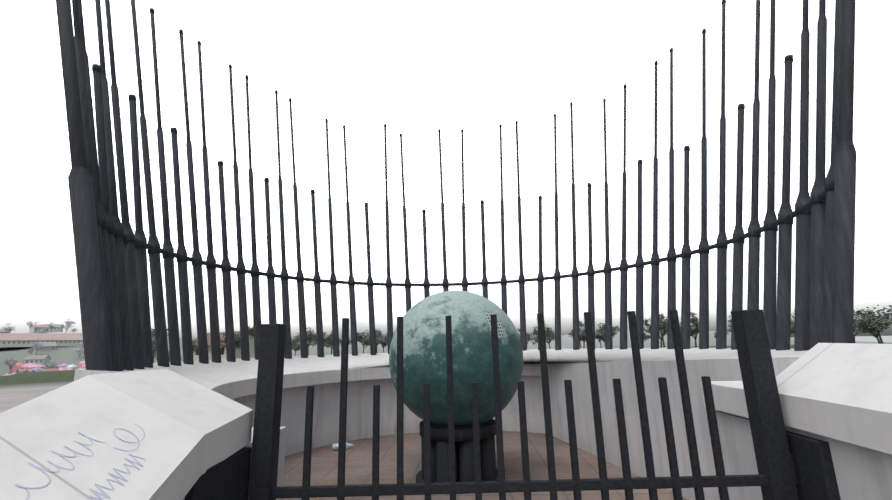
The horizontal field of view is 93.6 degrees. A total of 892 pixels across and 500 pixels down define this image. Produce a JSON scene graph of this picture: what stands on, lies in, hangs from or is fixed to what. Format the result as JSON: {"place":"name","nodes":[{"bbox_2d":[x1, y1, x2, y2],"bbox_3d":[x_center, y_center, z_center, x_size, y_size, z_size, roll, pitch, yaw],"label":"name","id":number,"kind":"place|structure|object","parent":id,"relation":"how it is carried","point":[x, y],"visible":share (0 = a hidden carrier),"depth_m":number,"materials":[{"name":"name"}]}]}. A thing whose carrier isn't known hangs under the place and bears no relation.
{"place":"outdoors","nodes":[
{"label":"outdoors","id":0,"kind":"place"},
{"bbox_2d":[8,365,28,374],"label":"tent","id":1,"kind":"object","parent":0,"point":[17,371],"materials":[{"name":"fabric"}]},
{"bbox_2d":[32,368,59,371],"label":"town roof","id":2,"kind":"structure","parent":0,"point":[50,369],"depth_m":210.90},
{"bbox_2d":[48,327,62,331],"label":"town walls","id":3,"kind":"structure","parent":0,"point":[57,330],"depth_m":378.44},
{"bbox_2d":[44,324,63,327],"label":"roof","id":4,"kind":"structure","parent":3,"relation":"on","point":[56,325],"depth_m":380.38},
{"bbox_2d":[149,410,252,499],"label":"stone slab edge","id":5,"kind":"object","parent":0,"point":[216,446],"visible":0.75,"depth_m":1.67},
{"bbox_2d":[0,368,252,499],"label":"stone slab","id":6,"kind":"structure","parent":5,"relation":"on","point":[175,417],"depth_m":1.48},
{"bbox_2d":[0,328,891,412],"bbox_3d":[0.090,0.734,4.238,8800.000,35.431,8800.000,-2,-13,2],"label":"terrain","id":7,"kind":"structure","parent":0,"point":[19,389],"depth_m":282.51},
{"bbox_2d":[2,324,15,330],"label":"tree","id":8,"kind":"object","parent":7,"relation":"on","point":[9,328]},
{"bbox_2d":[3,357,21,372],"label":"tree","id":9,"kind":"object","parent":7,"relation":"on","point":[10,361],"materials":[{"name":"grey plant"}]},
{"bbox_2d":[10,362,24,370],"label":"umbrella","id":10,"kind":"object","parent":7,"relation":"on","point":[14,368],"visible":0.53,"depth_m":244.75,"materials":[{"name":"fabric"}]},
{"bbox_2d":[18,363,33,370],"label":"umbrella","id":11,"kind":"object","parent":7,"relation":"on","point":[29,364],"visible":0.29,"depth_m":244.47,"materials":[{"name":"pink fabric"}]},
{"bbox_2d":[26,346,35,352],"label":"tree","id":12,"kind":"object","parent":7,"relation":"on","point":[32,349],"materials":[{"name":"plant"}]},
{"bbox_2d":[24,364,46,368],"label":"umbrella","id":13,"kind":"object","parent":7,"relation":"on","point":[35,366],"visible":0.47,"depth_m":244.37,"materials":[{"name":"pink fabric"}]},
{"bbox_2d":[25,356,49,364],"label":"town walls","id":14,"kind":"structure","parent":7,"relation":"on","point":[47,359],"depth_m":262.33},
{"bbox_2d":[24,355,51,359],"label":"roof","id":15,"kind":"structure","parent":14,"relation":"on","point":[35,357],"depth_m":263.33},
{"bbox_2d":[29,326,48,332],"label":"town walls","id":16,"kind":"structure","parent":7,"relation":"on","point":[32,329],"depth_m":353.88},
{"bbox_2d":[29,325,49,327],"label":"roof","id":17,"kind":"structure","parent":16,"relation":"on","point":[45,326],"depth_m":357.64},
{"bbox_2d":[31,339,48,354],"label":"tree","id":18,"kind":"object","parent":7,"relation":"on","point":[37,346],"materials":[{"name":"plant"}]},
{"bbox_2d":[0,340,83,346],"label":"market hall walls","id":19,"kind":"structure","parent":7,"relation":"on","point":[27,344],"depth_m":302.98,"materials":[{"name":"white paint"}]},
{"bbox_2d":[3,341,82,343],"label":"market hall window","id":20,"kind":"structure","parent":19,"relation":"in","point":[34,341],"depth_m":301.26,"materials":[{"name":"grey glass"}]},
{"bbox_2d":[0,333,153,340],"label":"market hall roof","id":21,"kind":"structure","parent":19,"relation":"on","point":[34,336],"depth_m":308.37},
{"bbox_2d":[36,328,48,332],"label":"tree","id":22,"kind":"object","parent":7,"relation":"on","point":[42,329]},
{"bbox_2d":[35,344,55,351],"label":"town walls","id":23,"kind":"structure","parent":7,"relation":"on","point":[45,349],"depth_m":299.35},
{"bbox_2d":[36,342,56,345],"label":"town roof","id":24,"kind":"structure","parent":23,"relation":"on","point":[50,343],"depth_m":301.59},
{"bbox_2d":[44,360,61,368],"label":"tree","id":25,"kind":"object","parent":7,"relation":"on","point":[51,366],"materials":[{"name":"plant"}]},
{"bbox_2d":[58,363,69,367],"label":"umbrella","id":26,"kind":"object","parent":7,"relation":"on","point":[63,365],"visible":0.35,"depth_m":250.80,"materials":[{"name":"fabric"}]},
{"bbox_2d":[58,321,73,332],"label":"tree","id":27,"kind":"object","parent":7,"relation":"on","point":[66,326],"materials":[{"name":"green plant"}]},
{"bbox_2d":[63,318,75,330],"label":"tree","id":28,"kind":"object","parent":7,"relation":"on","point":[73,322],"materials":[{"name":"plant"}]},
{"bbox_2d":[65,364,78,369],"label":"umbrella","id":29,"kind":"object","parent":7,"relation":"on","point":[72,367],"visible":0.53,"depth_m":247.43,"materials":[{"name":"white fabric"}]},
{"bbox_2d":[73,347,83,358],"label":"tree","id":30,"kind":"object","parent":7,"relation":"on","point":[80,351],"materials":[{"name":"green plant"}]},
{"bbox_2d":[151,328,167,362],"bbox_3d":[-43.888,14.610,63.040,4.300,5.571,4.190,-2,-13,2],"label":"tree","id":31,"kind":"object","parent":7,"relation":"on","point":[152,335],"depth_m":62.52,"materials":[{"name":"green plant"}]},
{"bbox_2d":[192,339,197,355],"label":"tree","id":32,"kind":"object","parent":7,"relation":"on","point":[195,347],"depth_m":68.73,"materials":[{"name":"green plant"}]},
{"bbox_2d":[193,334,254,360],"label":"white house walls","id":33,"kind":"structure","parent":7,"relation":"on","point":[238,349],"depth_m":71.81,"materials":[{"name":"white paint"}]},
{"bbox_2d":[192,330,253,345],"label":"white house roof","id":34,"kind":"structure","parent":33,"relation":"on","point":[221,336],"depth_m":72.52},
{"bbox_2d":[220,332,240,349],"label":"tree","id":35,"kind":"object","parent":7,"relation":"on","point":[236,341],"depth_m":69.45,"materials":[{"name":"green plant"}]},
{"bbox_2d":[291,337,297,345],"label":"tree","id":36,"kind":"object","parent":7,"relation":"on","point":[293,339],"depth_m":66.95,"materials":[{"name":"green plant"}]},
{"bbox_2d":[291,339,299,355],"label":"tree","id":37,"kind":"object","parent":7,"relation":"on","point":[297,345],"depth_m":78.12,"materials":[{"name":"green plant"}]},
{"bbox_2d":[293,327,316,354],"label":"tree","id":38,"kind":"object","parent":7,"relation":"on","point":[310,336],"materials":[{"name":"green plant"}]},
{"bbox_2d":[313,332,331,345],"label":"tree","id":39,"kind":"object","parent":7,"relation":"on","point":[326,340],"depth_m":76.66,"materials":[{"name":"green plant"}]},
{"bbox_2d":[324,332,339,354],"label":"tree","id":40,"kind":"object","parent":7,"relation":"on","point":[330,342],"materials":[{"name":"green plant"}]},
{"bbox_2d":[357,330,369,352],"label":"tree","id":41,"kind":"object","parent":7,"relation":"on","point":[360,339],"depth_m":77.34,"materials":[{"name":"green plant"}]},
{"bbox_2d":[368,329,385,352],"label":"tree","id":42,"kind":"object","parent":7,"relation":"on","point":[378,334],"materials":[{"name":"green plant"}]},
{"bbox_2d":[376,335,387,352],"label":"tree","id":43,"kind":"object","parent":7,"relation":"on","point":[381,338],"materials":[{"name":"green plant"}]},
{"bbox_2d":[74,357,799,499],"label":"ring wall","id":44,"kind":"structure","parent":7,"relation":"on","point":[326,409],"depth_m":4.65,"materials":[{"name":"white concrete"}]},
{"bbox_2d":[79,348,808,398],"bbox_3d":[0.123,1.311,4.541,5.984,0.346,5.137,-2,-13,2],"label":"wall ledge","id":45,"kind":"object","parent":44,"relation":"on","point":[232,380],"visible":0.44,"depth_m":5.05,"materials":[{"name":"white concrete"}]},
{"bbox_2d":[56,0,856,371],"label":"poles","id":46,"kind":"object","parent":44,"relation":"on","point":[112,250],"visible":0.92,"depth_m":4.27,"materials":[{"name":"metal"}]},
{"bbox_2d":[244,411,762,499],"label":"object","id":47,"kind":"object","parent":7,"relation":"on","point":[737,447],"visible":0.1,"depth_m":2.46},
{"bbox_2d":[700,381,748,418],"bbox_3d":[1.941,0.882,2.475,0.520,0.162,0.594,-2,-13,2],"label":"wall cap","id":48,"kind":"object","parent":47,"relation":"on","point":[729,397],"visible":0.25,"depth_m":2.50,"materials":[{"name":"white concrete"}]},
{"bbox_2d":[519,332,531,343],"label":"tree","id":49,"kind":"object","parent":7,"relation":"on","point":[528,334],"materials":[{"name":"green plant"}]},
{"bbox_2d":[529,321,553,345],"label":"tree","id":50,"kind":"object","parent":7,"relation":"on","point":[547,332],"depth_m":73.42,"materials":[{"name":"green plant"}]},
{"bbox_2d":[546,331,554,348],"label":"tree","id":51,"kind":"object","parent":7,"relation":"on","point":[550,337],"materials":[{"name":"green plant"}]},
{"bbox_2d":[568,327,585,347],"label":"tree","id":52,"kind":"object","parent":7,"relation":"on","point":[582,334],"depth_m":71.93,"materials":[{"name":"green plant"}]},
{"bbox_2d":[571,321,585,347],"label":"tree","id":53,"kind":"object","parent":7,"relation":"on","point":[581,324],"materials":[{"name":"green plant"}]},
{"bbox_2d":[595,329,604,347],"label":"tree","id":54,"kind":"object","parent":7,"relation":"on","point":[601,335],"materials":[{"name":"green plant"}]},
{"bbox_2d":[595,323,619,340],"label":"tree","id":55,"kind":"object","parent":7,"relation":"on","point":[599,336],"depth_m":68.07,"materials":[{"name":"green plant"}]},
{"bbox_2d":[644,328,650,341],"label":"tree","id":56,"kind":"object","parent":7,"relation":"on","point":[647,337],"depth_m":75.46,"materials":[{"name":"green plant"}]},
{"bbox_2d":[644,314,666,347],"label":"tree","id":57,"kind":"object","parent":7,"relation":"on","point":[663,324],"depth_m":65.74,"materials":[{"name":"green plant"}]},
{"bbox_2d":[646,313,666,347],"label":"tree","id":58,"kind":"object","parent":7,"relation":"on","point":[650,322],"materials":[{"name":"green plant"}]},
{"bbox_2d":[680,312,698,347],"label":"tree","id":59,"kind":"object","parent":7,"relation":"on","point":[694,326],"depth_m":65.22,"materials":[{"name":"green plant"}]},
{"bbox_2d":[791,310,794,335],"bbox_3d":[52.313,11.913,62.388,5.094,5.805,4.009,-2,-13,2],"label":"tree","id":60,"kind":"object","parent":7,"relation":"on","point":[792,325],"depth_m":62.16,"materials":[{"name":"green plant"}]},
{"bbox_2d":[785,425,891,499],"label":"cheek wall","id":61,"kind":"structure","parent":7,"relation":"on","point":[863,473],"depth_m":1.70,"materials":[{"name":"white concrete"}]},
{"bbox_2d":[779,394,891,453],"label":"wall cap","id":62,"kind":"object","parent":61,"relation":"on","point":[867,428],"visible":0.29,"depth_m":1.73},
{"bbox_2d":[776,343,891,412],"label":"wall cap","id":63,"kind":"object","parent":62,"relation":"on","point":[859,375],"visible":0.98,"depth_m":1.90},
{"bbox_2d":[853,309,877,342],"bbox_3d":[63.576,12.032,64.569,4.843,6.025,5.726,6,-15,-31],"label":"tree","id":64,"kind":"object","parent":7,"relation":"on","point":[858,313],"depth_m":64.36,"materials":[{"name":"green plant"}]},
{"bbox_2d":[854,313,891,343],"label":"tree","id":65,"kind":"object","parent":7,"relation":"on","point":[870,321],"depth_m":55.83,"materials":[{"name":"green plant"}]},
{"bbox_2d":[857,305,891,343],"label":"tree","id":66,"kind":"object","parent":7,"relation":"on","point":[878,311],"depth_m":66.20,"materials":[{"name":"green plant"}]},
{"bbox_3d":[-1.163,1.438,1.037,0.642,1.820,1.856,-2,-13,2],"label":"cheek","id":67,"kind":"object","parent":7,"relation":"on","visible":0},
{"bbox_2d":[15,424,144,499],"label":"scribbles","id":68,"kind":"object","parent":67,"relation":"on","point":[92,490],"visible":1,"depth_m":1.34,"materials":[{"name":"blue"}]},
{"bbox_2d":[0,0,891,341],"label":"sky","id":69,"kind":"structure","parent":0,"point":[415,68],"materials":[{"name":"white"}]},
{"bbox_2d":[282,431,688,499],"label":"floor","id":70,"kind":"structure","parent":0,"point":[324,466],"depth_m":4.30,"materials":[{"name":"brown tile"}]},
{"bbox_2d":[332,443,352,449],"bbox_3d":[-1.272,2.419,5.160,0.248,0.073,0.073,3,-13,-18],"label":"floor light","id":71,"kind":"object","parent":70,"relation":"on","point":[335,446],"visible":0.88,"depth_m":5.12,"materials":[{"name":"silver metal"}]},
{"bbox_2d":[416,419,497,482],"bbox_3d":[0.118,1.875,3.980,0.814,0.550,0.814,-2,-13,2],"label":"pedestal","id":72,"kind":"object","parent":70,"relation":"on","point":[464,457],"visible":0.67,"depth_m":3.73,"materials":[{"name":"paint"}]},
{"bbox_2d":[389,290,522,425],"bbox_3d":[0.098,1.065,4.163,1.320,1.320,1.320,-2,-13,2],"label":"globe","id":73,"kind":"object","parent":72,"relation":"on","point":[424,340],"visible":0.79,"depth_m":3.66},
{"bbox_2d":[485,312,503,337],"bbox_3d":[0.435,0.677,3.767,0.165,0.236,0.117,8,-16,-35],"label":"globe grille","id":74,"kind":"object","parent":73,"relation":"attached to","point":[499,327],"visible":0.58,"depth_m":3.76,"materials":[{"name":"metal"}]},
{"bbox_3d":[0.340,1.766,0.946,2.674,1.067,2.090,-2,-13,2],"label":"landing stairs","id":75,"kind":"object","parent":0,"visible":0},
{"bbox_2d":[185,310,840,499],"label":"gate","id":76,"kind":"structure","parent":75,"relation":"on","point":[792,466],"depth_m":2.01,"materials":[{"name":"metal"}]}
]}

